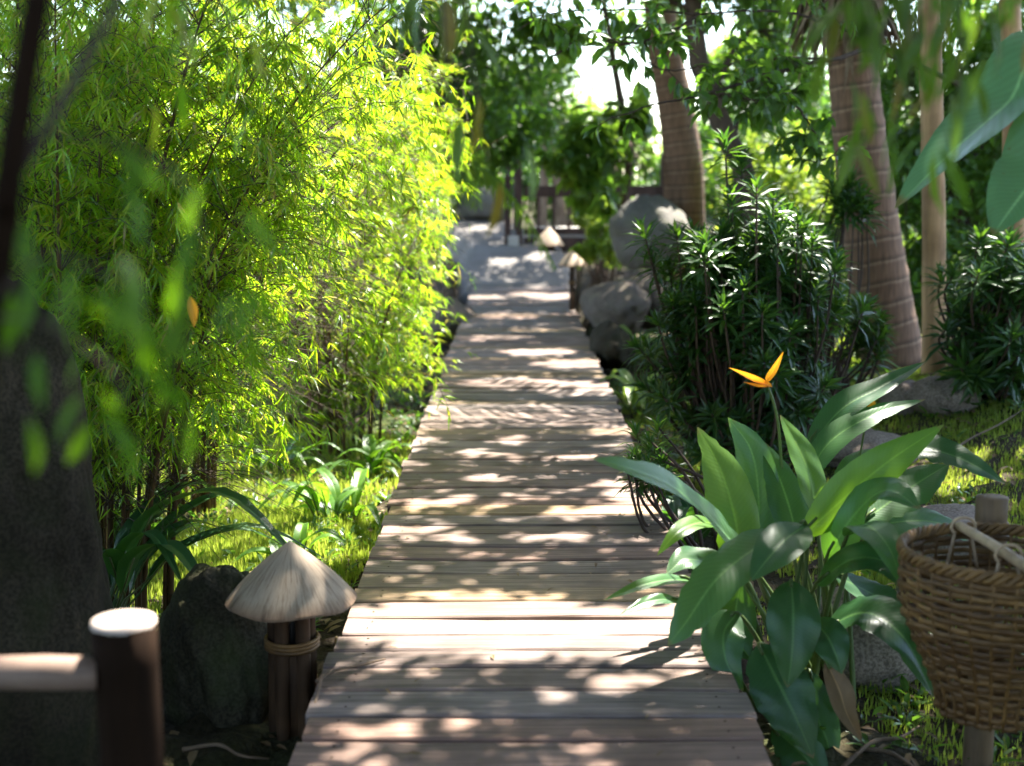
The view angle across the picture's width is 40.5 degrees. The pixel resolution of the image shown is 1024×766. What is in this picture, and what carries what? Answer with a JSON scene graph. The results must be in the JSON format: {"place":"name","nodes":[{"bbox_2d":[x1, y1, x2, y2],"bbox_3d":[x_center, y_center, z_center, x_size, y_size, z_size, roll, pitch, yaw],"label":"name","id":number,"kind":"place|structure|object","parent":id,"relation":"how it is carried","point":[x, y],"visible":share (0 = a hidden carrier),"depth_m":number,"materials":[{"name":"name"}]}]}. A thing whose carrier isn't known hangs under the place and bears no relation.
{"place":"outdoors","nodes":[
{"label":"outdoors","id":0,"kind":"place"},
{"bbox_2d":[376,0,538,238],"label":"hanging spray","id":1,"kind":"object","parent":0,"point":[452,35],"visible":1,"depth_m":2.55,"materials":[{"name":"green plant"}]},
{"bbox_2d":[416,196,576,304],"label":"stone path","id":2,"kind":"structure","parent":0,"point":[492,260],"depth_m":20.11,"materials":[{"name":"grey stone"}]},
{"bbox_2d":[457,186,512,220],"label":"boulder","id":3,"kind":"object","parent":2,"relation":"on","point":[487,200],"visible":0.4,"depth_m":22.98,"materials":[{"name":"grey stone"}]},
{"bbox_2d":[0,0,1023,177],"label":"sky","id":4,"kind":"structure","parent":0,"point":[595,71],"materials":[{"name":"white"}]},
{"bbox_2d":[83,178,1023,765],"bbox_3d":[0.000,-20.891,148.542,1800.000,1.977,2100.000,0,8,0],"label":"ground","id":5,"kind":"structure","parent":0,"point":[243,738],"depth_m":6.23,"materials":[{"name":"green plant"}]},
{"bbox_2d":[0,279,113,765],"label":"boulder","id":6,"kind":"object","parent":5,"relation":"on","point":[55,597],"visible":0.7,"depth_m":4.02,"materials":[{"name":"stone"}]},
{"bbox_2d":[0,610,164,765],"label":"log fence","id":7,"kind":"object","parent":5,"relation":"on","point":[117,671],"visible":1,"depth_m":2.58,"materials":[{"name":"brown wood"}]},
{"bbox_2d":[0,0,240,173],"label":"broadleaf tree","id":8,"kind":"object","parent":5,"relation":"on","point":[79,24],"depth_m":25.94,"materials":[{"name":"green plant"}]},
{"bbox_2d":[84,343,170,543],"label":"leafy shrub","id":9,"kind":"object","parent":5,"relation":"on","point":[116,524],"visible":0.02,"depth_m":6.72,"materials":[{"name":"green plant"}]},
{"bbox_2d":[0,0,274,279],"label":"bamboo clump","id":10,"kind":"object","parent":5,"relation":"on","point":[47,38],"visible":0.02,"depth_m":8.53,"materials":[{"name":"green plant"}]},
{"bbox_2d":[0,0,286,481],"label":"sapling","id":11,"kind":"object","parent":5,"relation":"on","point":[19,150],"visible":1,"depth_m":1.37,"materials":[{"name":"green plant"}]},
{"bbox_2d":[0,0,407,531],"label":"bamboo clump","id":12,"kind":"object","parent":5,"relation":"on","point":[45,47],"visible":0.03,"depth_m":6.34,"materials":[{"name":"green plant"}]},
{"bbox_2d":[158,563,268,727],"bbox_3d":[-1.021,1.047,4.796,0.462,0.900,0.513,0,8,0],"label":"boulder","id":13,"kind":"object","parent":5,"relation":"on","point":[213,658],"visible":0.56,"depth_m":4.60,"materials":[{"name":"stone"}]},
{"bbox_2d":[103,474,328,610],"bbox_3d":[-1.462,0.716,5.481,1.486,0.810,1.589,0,8,0],"label":"strap leaf plant","id":14,"kind":"object","parent":5,"relation":"on","point":[126,556],"visible":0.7,"depth_m":5.23,"materials":[{"name":"green plant"}]},
{"bbox_2d":[182,742,268,759],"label":"fallen twig","id":15,"kind":"object","parent":5,"relation":"on","point":[204,745],"visible":1,"depth_m":4.34,"materials":[{"name":"brown wood"}]},
{"bbox_2d":[0,0,452,610],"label":"bamboo clump","id":16,"kind":"object","parent":5,"relation":"on","point":[108,226],"visible":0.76,"depth_m":5.23,"materials":[{"name":"green plant"}]},
{"bbox_2d":[128,0,333,158],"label":"hanging spray","id":17,"kind":"object","parent":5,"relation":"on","point":[180,22],"visible":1,"depth_m":2.17,"materials":[{"name":"green plant"}]},
{"bbox_2d":[165,373,326,436],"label":"leafy shrub","id":18,"kind":"object","parent":5,"relation":"on","point":[241,414],"visible":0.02,"depth_m":10.90,"materials":[{"name":"green plant"}]},
{"bbox_2d":[35,0,480,523],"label":"bamboo clump","id":19,"kind":"object","parent":5,"relation":"on","point":[209,505],"visible":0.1,"depth_m":7.50,"materials":[{"name":"green plant"}]},
{"bbox_2d":[115,386,415,622],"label":"lawn grass","id":20,"kind":"structure","parent":5,"relation":"on","point":[208,556],"depth_m":7.25,"materials":[{"name":"green plant"}]},
{"bbox_2d":[206,431,350,474],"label":"ginger plant","id":21,"kind":"object","parent":5,"relation":"on","point":[288,448],"visible":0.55,"depth_m":8.76,"materials":[{"name":"green plant"}]},
{"bbox_2d":[233,522,347,561],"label":"ginger plant","id":22,"kind":"object","parent":5,"relation":"on","point":[300,533],"visible":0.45,"depth_m":6.43,"materials":[{"name":"green plant"}]},
{"bbox_2d":[225,541,356,740],"bbox_3d":[-0.715,0.877,4.525,0.424,0.743,0.424,0,8,0],"label":"path lantern","id":23,"kind":"object","parent":5,"relation":"on","point":[288,592],"visible":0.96,"depth_m":4.44,"materials":[{"name":"brown wood"}]},
{"bbox_2d":[188,0,415,136],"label":"broadleaf tree","id":24,"kind":"object","parent":5,"relation":"on","point":[335,6],"visible":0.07,"depth_m":28.26,"materials":[{"name":"green plant"}]},
{"bbox_2d":[130,0,505,430],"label":"bamboo clump","id":25,"kind":"object","parent":5,"relation":"on","point":[433,158],"visible":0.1,"depth_m":10.18,"materials":[{"name":"green plant"}]},
{"bbox_2d":[258,468,380,529],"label":"ginger plant","id":26,"kind":"object","parent":5,"relation":"on","point":[336,499],"visible":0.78,"depth_m":7.28,"materials":[{"name":"green plant"}]},
{"bbox_2d":[214,185,470,474],"bbox_3d":[-1.262,-0.429,9.275,1.975,1.904,2.641,0,8,0],"label":"bamboo clump","id":27,"kind":"object","parent":5,"relation":"on","point":[375,365],"visible":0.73,"depth_m":9.19,"materials":[{"name":"green plant"}]},
{"bbox_2d":[228,0,458,376],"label":"bamboo clump","id":28,"kind":"object","parent":5,"relation":"on","point":[381,21],"visible":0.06,"depth_m":13.13,"materials":[{"name":"green plant"}]},
{"bbox_2d":[313,434,411,478],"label":"ginger plant","id":29,"kind":"object","parent":5,"relation":"on","point":[375,456],"visible":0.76,"depth_m":8.49,"materials":[{"name":"green plant"}]},
{"bbox_2d":[350,78,526,224],"bbox_3d":[-1.369,-4.512,27.179,4.487,3.233,3.221,0,8,0],"label":"leafy shrub","id":30,"kind":"object","parent":5,"relation":"on","point":[482,153],"depth_m":26.69,"materials":[{"name":"green plant"}]},
{"bbox_2d":[350,0,530,194],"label":"broadleaf tree","id":31,"kind":"object","parent":5,"relation":"on","point":[474,4],"depth_m":31.38,"materials":[{"name":"green plant"}]},
{"bbox_2d":[294,0,597,285],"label":"broadleaf tree","id":32,"kind":"object","parent":5,"relation":"on","point":[517,126],"visible":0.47,"depth_m":17.65,"materials":[{"name":"green plant"}]},
{"bbox_2d":[336,138,555,337],"bbox_3d":[-1.139,-1.598,15.555,2.492,2.283,2.372,-4,9,-28],"label":"feather palm","id":33,"kind":"object","parent":5,"relation":"on","point":[487,178],"visible":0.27,"depth_m":15.09,"materials":[{"name":"green plant"}]},
{"bbox_2d":[419,297,475,345],"bbox_3d":[-0.712,-0.639,15.516,0.660,0.607,1.362,0,8,0],"label":"boulder","id":34,"kind":"object","parent":5,"relation":"on","point":[467,312],"visible":0.52,"depth_m":14.99,"materials":[{"name":"grey stone"}]},
{"bbox_2d":[397,166,501,248],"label":"leafy shrub","id":35,"kind":"object","parent":5,"relation":"on","point":[455,201],"visible":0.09,"depth_m":23.30,"materials":[{"name":"green plant"}]},
{"bbox_2d":[475,52,582,230],"bbox_3d":[0.172,-3.446,21.413,1.865,3.264,1.858,0,8,0],"label":"broadleaf tree","id":36,"kind":"object","parent":5,"relation":"on","point":[568,80],"visible":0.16,"depth_m":21.28,"materials":[{"name":"green plant"}]},
{"bbox_2d":[288,285,771,765],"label":"boardwalk","id":37,"kind":"structure","parent":5,"relation":"on","point":[579,670],"depth_m":5.03,"materials":[{"name":"brown wood"}]},
{"bbox_2d":[314,674,322,702],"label":"fallen twig","id":38,"kind":"object","parent":37,"relation":"on","point":[318,689],"visible":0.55,"depth_m":4.17,"materials":[{"name":"wood"}]},
{"bbox_2d":[315,658,384,682],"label":"fallen twig","id":39,"kind":"object","parent":37,"relation":"on","point":[325,675],"visible":1,"depth_m":4.31,"materials":[{"name":"brown wood"}]},
{"bbox_2d":[407,330,460,429],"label":"bamboo sprig","id":40,"kind":"object","parent":37,"relation":"on","point":[435,381],"visible":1,"depth_m":8.20,"materials":[{"name":"green plant"}]},
{"bbox_2d":[557,251,586,310],"bbox_3d":[0.698,-1.097,16.212,0.348,0.895,0.348,0,8,0],"label":"path lantern","id":41,"kind":"object","parent":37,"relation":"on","point":[571,259],"visible":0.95,"depth_m":16.12,"materials":[{"name":"brown wood"}]},
{"bbox_2d":[535,124,547,226],"bbox_3d":[0.487,-3.490,22.940,0.294,2.747,0.197,0,8,0],"label":"bare tree","id":42,"kind":"object","parent":5,"relation":"on","point":[543,179],"visible":0.16,"depth_m":22.93,"materials":[{"name":"brown wood"}]},
{"bbox_2d":[534,227,563,250],"bbox_3d":[0.551,-1.837,20.752,0.458,0.987,0.458,0,8,0],"label":"path lantern","id":43,"kind":"object","parent":5,"relation":"on","point":[551,239],"visible":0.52,"depth_m":20.59,"materials":[{"name":"brown wood"}]},
{"bbox_2d":[549,141,566,226],"bbox_3d":[0.727,-3.491,22.935,0.451,2.751,0.200,0,8,0],"label":"bare tree","id":44,"kind":"object","parent":5,"relation":"on","point":[560,213],"visible":0.23,"depth_m":22.96,"materials":[{"name":"brown wood"}]},
{"bbox_2d":[481,77,648,180],"bbox_3d":[1.172,-5.956,35.193,5.207,3.645,4.074,0,8,0],"label":"broadleaf tree","id":45,"kind":"object","parent":5,"relation":"on","point":[590,103],"visible":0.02,"depth_m":35.03,"materials":[{"name":"green plant"}]},
{"bbox_2d":[555,86,577,226],"bbox_3d":[0.961,-3.485,22.933,0.547,2.784,0.203,0,8,0],"label":"bare tree","id":46,"kind":"object","parent":5,"relation":"on","point":[572,215],"visible":0.04,"depth_m":22.99,"materials":[{"name":"brown wood"}]},
{"bbox_2d":[482,105,658,226],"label":"leafy shrub","id":47,"kind":"object","parent":5,"relation":"on","point":[525,179],"visible":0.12,"depth_m":25.72,"materials":[{"name":"green plant"}]},
{"bbox_2d":[535,227,611,255],"bbox_3d":[0.997,-2.170,22.120,1.300,0.620,0.450,0,8,0],"label":"stone ledge","id":48,"kind":"object","parent":5,"relation":"on","point":[565,253],"visible":0.07,"depth_m":21.87,"materials":[{"name":"grey stone"}]},
{"bbox_2d":[131,375,1023,765],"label":"weeds","id":49,"kind":"object","parent":5,"relation":"on","point":[867,571],"visible":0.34,"depth_m":7.10,"materials":[{"name":"green plant"}]},
{"bbox_2d":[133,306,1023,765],"bbox_3d":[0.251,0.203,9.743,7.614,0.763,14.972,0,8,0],"label":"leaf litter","id":50,"kind":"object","parent":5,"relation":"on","point":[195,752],"visible":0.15,"depth_m":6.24,"materials":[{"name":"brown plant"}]},
{"bbox_2d":[504,153,663,251],"bbox_3d":[1.157,-2.755,21.258,2.547,1.600,0.235,0,8,0],"label":"gate railing","id":51,"kind":"object","parent":5,"relation":"on","point":[544,191],"visible":0.32,"depth_m":21.29,"materials":[{"name":"brown wood"}]},
{"bbox_2d":[520,3,668,289],"bbox_3d":[1.221,-2.891,17.289,2.188,3.779,1.704,7,11,38],"label":"broadleaf tree","id":52,"kind":"object","parent":5,"relation":"on","point":[586,166],"visible":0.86,"depth_m":17.07,"materials":[{"name":"green plant"}]},
{"bbox_2d":[568,214,620,284],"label":"leafy shrub","id":53,"kind":"object","parent":5,"relation":"on","point":[588,253],"visible":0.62,"depth_m":17.42,"materials":[{"name":"green plant"}]},
{"bbox_2d":[589,320,635,372],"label":"boulder","id":54,"kind":"object","parent":5,"relation":"on","point":[609,339],"visible":0.79,"depth_m":12.14,"materials":[{"name":"stone"}]},
{"bbox_2d":[580,281,650,335],"bbox_3d":[1.106,-0.787,14.806,0.737,0.625,1.808,0,8,0],"label":"boulder","id":55,"kind":"object","parent":5,"relation":"on","point":[624,303],"visible":0.84,"depth_m":14.22,"materials":[{"name":"grey stone"}]},
{"bbox_2d":[619,325,668,370],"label":"ginger plant","id":56,"kind":"object","parent":5,"relation":"on","point":[626,329],"visible":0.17,"depth_m":13.44,"materials":[{"name":"green plant"}]},
{"bbox_2d":[600,368,689,415],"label":"ginger plant","id":57,"kind":"object","parent":5,"relation":"on","point":[625,377],"visible":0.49,"depth_m":10.55,"materials":[{"name":"green plant"}]},
{"bbox_2d":[609,195,690,269],"bbox_3d":[1.640,-1.785,16.482,0.968,0.891,0.958,0,8,0],"label":"boulder","id":58,"kind":"object","parent":5,"relation":"on","point":[661,208],"visible":0.7,"depth_m":16.25,"materials":[{"name":"grey stone"}]},
{"bbox_2d":[636,279,673,328],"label":"boulder","id":59,"kind":"object","parent":5,"relation":"on","point":[643,285],"visible":0.16,"depth_m":14.95,"materials":[{"name":"grey stone"}]},
{"bbox_2d":[612,414,718,569],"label":"rosette shrub","id":60,"kind":"object","parent":5,"relation":"on","point":[664,458],"visible":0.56,"depth_m":6.13,"materials":[{"name":"green plant"}]},
{"bbox_2d":[643,2,704,280],"bbox_3d":[1.589,-3.756,16.839,5.675,6.041,5.041,0,8,0],"label":"palm tree","id":61,"kind":"object","parent":5,"relation":"on","point":[683,186],"visible":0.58,"depth_m":16.57,"materials":[{"name":"brown plant"}]},
{"bbox_2d":[662,495,710,545],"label":"ginger plant","id":62,"kind":"object","parent":5,"relation":"on","point":[681,509],"visible":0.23,"depth_m":6.83,"materials":[{"name":"green plant"}]},
{"bbox_2d":[572,0,828,271],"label":"broadleaf tree","id":63,"kind":"object","parent":5,"relation":"on","point":[763,21],"visible":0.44,"depth_m":14.75,"materials":[{"name":"green plant"}]},
{"bbox_2d":[585,1,829,209],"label":"broadleaf tree","id":64,"kind":"object","parent":5,"relation":"on","point":[720,49],"visible":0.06,"depth_m":29.38,"materials":[{"name":"green plant"}]},
{"bbox_2d":[638,75,790,231],"bbox_3d":[3.763,-4.116,25.208,3.174,3.090,4.546,0,8,0],"label":"leafy shrub","id":65,"kind":"object","parent":5,"relation":"on","point":[706,133],"visible":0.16,"depth_m":24.90,"materials":[{"name":"green plant"}]},
{"bbox_2d":[513,0,968,181],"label":"overhanging tree","id":66,"kind":"object","parent":5,"relation":"on","point":[774,95],"visible":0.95,"depth_m":8.12,"materials":[{"name":"green plant"}]},
{"bbox_2d":[623,127,886,478],"bbox_3d":[1.310,-0.340,7.619,1.431,2.115,1.170,5,10,31],"label":"rosette shrub","id":67,"kind":"object","parent":5,"relation":"on","point":[726,310],"visible":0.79,"depth_m":7.44,"materials":[{"name":"green plant"}]},
{"bbox_2d":[663,199,850,339],"bbox_3d":[2.468,-0.867,12.729,2.222,1.645,1.209,-2,9,-15],"label":"leafy shrub","id":68,"kind":"object","parent":5,"relation":"on","point":[825,226],"visible":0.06,"depth_m":12.67,"materials":[{"name":"green plant"}]},
{"bbox_2d":[706,118,838,261],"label":"leafy shrub","id":69,"kind":"object","parent":5,"relation":"on","point":[803,194],"visible":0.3,"depth_m":16.13,"materials":[{"name":"green plant"}]},
{"bbox_2d":[592,351,1007,765],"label":"heliconia plant","id":70,"kind":"object","parent":5,"relation":"on","point":[762,508],"visible":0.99,"depth_m":4.46,"materials":[{"name":"green plant"}]},
{"bbox_2d":[753,80,916,235],"bbox_3d":[6.951,-3.956,24.095,5.622,3.263,3.145,0,8,0],"label":"leafy shrub","id":71,"kind":"object","parent":5,"relation":"on","point":[823,101],"visible":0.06,"depth_m":24.03,"materials":[{"name":"green plant"}]},
{"bbox_2d":[810,162,889,393],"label":"rosette shrub","id":72,"kind":"object","parent":5,"relation":"on","point":[847,198],"visible":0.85,"depth_m":9.28,"materials":[{"name":"green plant"}]},
{"bbox_2d":[785,0,921,374],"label":"palm tree","id":73,"kind":"object","parent":5,"relation":"on","point":[889,284],"visible":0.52,"depth_m":10.75,"materials":[{"name":"brown plant"}]},
{"bbox_2d":[808,356,898,381],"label":"ginger plant","id":74,"kind":"object","parent":5,"relation":"on","point":[852,368],"visible":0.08,"depth_m":10.46,"materials":[{"name":"green plant"}]},
{"bbox_2d":[819,291,897,393],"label":"rosette shrub","id":75,"kind":"object","parent":5,"relation":"on","point":[881,330],"visible":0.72,"depth_m":8.98,"materials":[{"name":"green plant"}]},
{"bbox_2d":[820,587,916,693],"bbox_3d":[1.295,0.977,5.105,0.446,0.514,0.457,0,8,0],"label":"stone","id":76,"kind":"object","parent":5,"relation":"on","point":[878,660],"visible":0.12,"depth_m":4.89,"materials":[{"name":"grey stone"}]},
{"bbox_2d":[826,428,917,467],"bbox_3d":[2.065,0.387,8.145,0.667,0.239,0.814,0,8,0],"label":"stone","id":77,"kind":"object","parent":5,"relation":"on","point":[873,438],"visible":0.17,"depth_m":7.90,"materials":[{"name":"grey stone"}]},
{"bbox_2d":[823,290,921,374],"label":"leafy shrub","id":78,"kind":"object","parent":5,"relation":"on","point":[853,360],"visible":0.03,"depth_m":11.63,"materials":[{"name":"green plant"}]},
{"bbox_2d":[841,725,919,765],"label":"fallen twig","id":79,"kind":"object","parent":5,"relation":"on","point":[847,762],"visible":1,"depth_m":4.41,"materials":[{"name":"brown wood"}]},
{"bbox_2d":[782,0,990,162],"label":"broadleaf tree","id":80,"kind":"object","parent":5,"relation":"on","point":[826,69],"visible":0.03,"depth_m":26.59,"materials":[{"name":"green plant"}]},
{"bbox_2d":[860,746,913,765],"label":"fallen twig","id":81,"kind":"object","parent":5,"relation":"on","point":[889,752],"visible":0.93,"depth_m":4.36,"materials":[{"name":"brown wood"}]},
{"bbox_2d":[878,379,915,414],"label":"stone","id":82,"kind":"object","parent":5,"relation":"on","point":[899,391],"visible":0.2,"depth_m":8.77,"materials":[{"name":"grey stone"}]},
{"bbox_2d":[824,214,1000,326],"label":"leafy shrub","id":83,"kind":"object","parent":5,"relation":"on","point":[915,234],"visible":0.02,"depth_m":16.94,"materials":[{"name":"green plant"}]},
{"bbox_2d":[824,0,1023,304],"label":"leafy shrub","id":84,"kind":"object","parent":5,"relation":"on","point":[985,163],"visible":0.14,"depth_m":13.46,"materials":[{"name":"green plant"}]},
{"bbox_2d":[919,0,945,373],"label":"wooden pole","id":85,"kind":"object","parent":5,"relation":"on","point":[933,226],"visible":0.49,"depth_m":9.49,"materials":[{"name":"brown wood"}]},
{"bbox_2d":[903,376,981,415],"bbox_3d":[2.705,0.098,8.704,0.516,0.297,0.579,0,8,0],"label":"stone","id":86,"kind":"object","parent":5,"relation":"on","point":[932,392],"visible":0.62,"depth_m":8.49,"materials":[{"name":"grey stone"}]},
{"bbox_2d":[895,139,996,225],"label":"leafy shrub","id":87,"kind":"object","parent":5,"relation":"on","point":[950,193],"visible":0.01,"depth_m":14.77,"materials":[{"name":"plant"}]},
{"bbox_2d":[890,131,1002,354],"bbox_3d":[4.169,-1.242,13.225,1.724,2.333,1.878,-6,10,-34],"label":"leafy shrub","id":88,"kind":"object","parent":5,"relation":"on","point":[911,218],"visible":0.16,"depth_m":13.20,"materials":[{"name":"green plant"}]},
{"bbox_2d":[894,30,1023,234],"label":"banana plant","id":89,"kind":"object","parent":5,"relation":"on","point":[1004,91],"visible":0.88,"depth_m":4.14,"materials":[{"name":"green plant"}]},
{"bbox_2d":[913,503,1007,566],"bbox_3d":[2.032,0.704,6.344,0.488,0.258,0.635,0,8,0],"label":"stone","id":90,"kind":"object","parent":5,"relation":"on","point":[952,511],"visible":0.09,"depth_m":6.32,"materials":[{"name":"grey stone"}]},
{"bbox_2d":[915,221,1023,416],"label":"rosette shrub","id":91,"kind":"object","parent":5,"relation":"on","point":[989,360],"visible":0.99,"depth_m":8.31,"materials":[{"name":"green plant"}]},
{"bbox_2d":[933,409,1022,463],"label":"fallen twig","id":92,"kind":"object","parent":5,"relation":"on","point":[972,437],"visible":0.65,"depth_m":7.97,"materials":[{"name":"brown wood"}]},
{"bbox_2d":[967,0,998,24],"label":"broadleaf tree","id":93,"kind":"object","parent":5,"relation":"on","point":[988,2],"visible":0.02,"depth_m":23.56,"materials":[{"name":"green plant"}]},
{"bbox_2d":[955,493,1023,765],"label":"rail post","id":94,"kind":"object","parent":5,"relation":"on","point":[978,746],"visible":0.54,"depth_m":4.16,"materials":[{"name":"brown wood"}]},
{"bbox_2d":[896,516,1023,733],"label":"wicker basket","id":95,"kind":"object","parent":94,"relation":"hanging from","point":[996,680],"visible":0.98,"depth_m":3.73,"materials":[{"name":"wicker"}]},
{"bbox_2d":[999,0,1023,312],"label":"wooden pole","id":96,"kind":"object","parent":5,"relation":"on","point":[1006,30],"visible":0.1,"depth_m":9.42,"materials":[{"name":"brown wood"}]},
{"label":"shade tree","id":97,"kind":"object","parent":5,"relation":"on","visible":0},
{"bbox_2d":[188,297,197,326],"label":"leaf","id":98,"kind":"object","parent":97,"relation":"attached to","point":[193,311],"visible":0.86,"depth_m":3.76,"materials":[{"name":"yellow plant"}]},
{"bbox_2d":[609,365,1023,765],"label":"bank grass","id":99,"kind":"structure","parent":0,"point":[962,427],"depth_m":7.37,"materials":[{"name":"green plant"}]},
{"bbox_2d":[779,0,1023,219],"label":"hanging spray","id":100,"kind":"object","parent":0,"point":[966,28],"visible":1,"depth_m":2.27,"materials":[{"name":"green plant"}]}
]}

